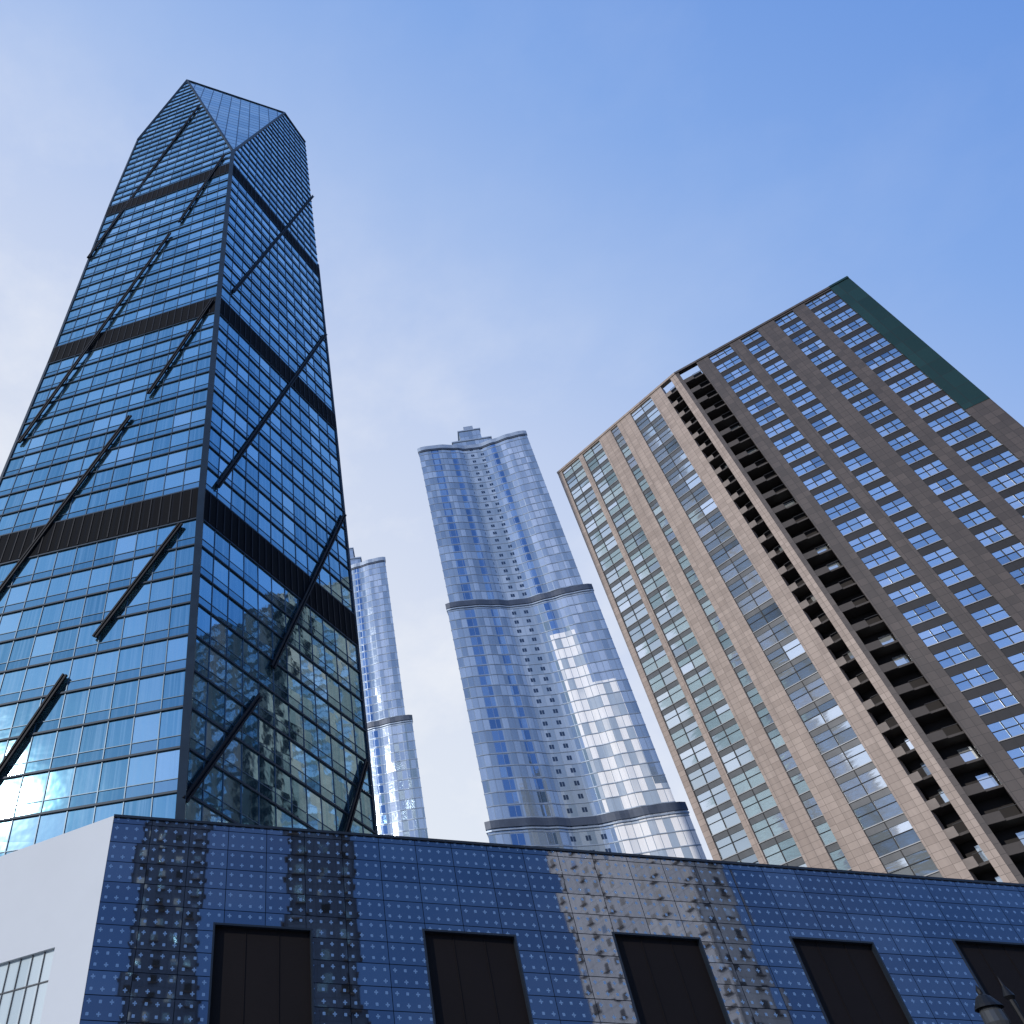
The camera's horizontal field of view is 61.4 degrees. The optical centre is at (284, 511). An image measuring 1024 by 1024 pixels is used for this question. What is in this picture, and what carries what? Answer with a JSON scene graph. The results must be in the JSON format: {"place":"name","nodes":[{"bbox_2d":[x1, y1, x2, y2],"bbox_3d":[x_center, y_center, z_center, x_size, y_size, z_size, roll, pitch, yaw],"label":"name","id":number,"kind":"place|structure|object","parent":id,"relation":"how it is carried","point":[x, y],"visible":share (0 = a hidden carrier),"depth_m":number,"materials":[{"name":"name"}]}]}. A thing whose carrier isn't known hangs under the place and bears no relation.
{"place":"outdoors","nodes":[
{"label":"outdoors","id":0,"kind":"place"},
{"bbox_2d":[349,547,427,837],"bbox_3d":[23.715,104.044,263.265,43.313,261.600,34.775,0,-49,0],"label":"curved skyscraper","id":1,"kind":"structure","parent":0,"point":[399,803],"depth_m":280.55,"materials":[{"name":"silver metal"},{"name":"glass"}]},
{"bbox_2d":[0,0,1023,859],"label":"sky","id":2,"kind":"structure","parent":0,"point":[530,216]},
{"bbox_2d":[417,426,705,858],"bbox_3d":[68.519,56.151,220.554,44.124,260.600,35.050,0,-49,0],"label":"curved skyscraper","id":3,"kind":"structure","parent":0,"point":[566,756],"depth_m":216.98,"materials":[{"name":"silver metal"},{"name":"glass"}]},
{"label":"ground","id":4,"kind":"structure","parent":0,"visible":0},
{"bbox_2d":[0,816,113,1023],"bbox_3d":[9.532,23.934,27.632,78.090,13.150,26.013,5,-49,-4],"label":"white side wall and roof","id":5,"kind":"structure","parent":4,"relation":"on","point":[50,891],"depth_m":21.90,"materials":[{"name":"white paint"}]},
{"bbox_2d":[0,79,377,855],"bbox_3d":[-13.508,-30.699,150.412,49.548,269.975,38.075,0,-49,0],"label":"glass skyscraper","id":6,"kind":"structure","parent":4,"relation":"on","point":[178,629],"depth_m":98.97,"materials":[{"name":"glass"}]},
{"bbox_2d":[79,817,1023,1023],"bbox_3d":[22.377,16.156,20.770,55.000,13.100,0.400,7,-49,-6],"label":"printed glass facade","id":7,"kind":"structure","parent":4,"relation":"on","point":[367,910],"depth_m":22.41,"materials":[{"name":"blue glass"}]},
{"bbox_2d":[0,814,1023,1023],"bbox_3d":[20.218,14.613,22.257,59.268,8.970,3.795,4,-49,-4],"label":"screens and copings","id":8,"kind":"object","parent":7,"relation":"attached to","point":[261,974],"visible":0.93,"depth_m":21.53,"materials":[{"name":"metal"}]},
{"bbox_2d":[557,276,1023,883],"bbox_3d":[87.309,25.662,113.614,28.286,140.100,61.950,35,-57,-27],"label":"stone clad high rise","id":9,"kind":"structure","parent":4,"relation":"on","point":[801,524],"depth_m":118.01,"materials":[{"name":"tan granite"},{"name":"brown granite"},{"name":"glass"}]},
{"bbox_2d":[563,291,1023,881],"bbox_3d":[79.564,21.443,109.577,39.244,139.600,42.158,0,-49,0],"label":"window glass","id":10,"kind":"structure","parent":9,"relation":"in","point":[1013,834],"depth_m":117.54,"materials":[{"name":"blue glass"}]},
{"bbox_3d":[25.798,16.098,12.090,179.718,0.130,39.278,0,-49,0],"label":"pavement","id":11,"kind":"structure","parent":0,"visible":0},
{"bbox_2d":[974,978,1023,1023],"bbox_3d":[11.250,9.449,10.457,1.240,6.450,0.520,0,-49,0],"label":"street lamp","id":12,"kind":"object","parent":11,"relation":"on","point":[989,1009],"visible":1,"depth_m":12.47,"materials":[{"name":"metal"}]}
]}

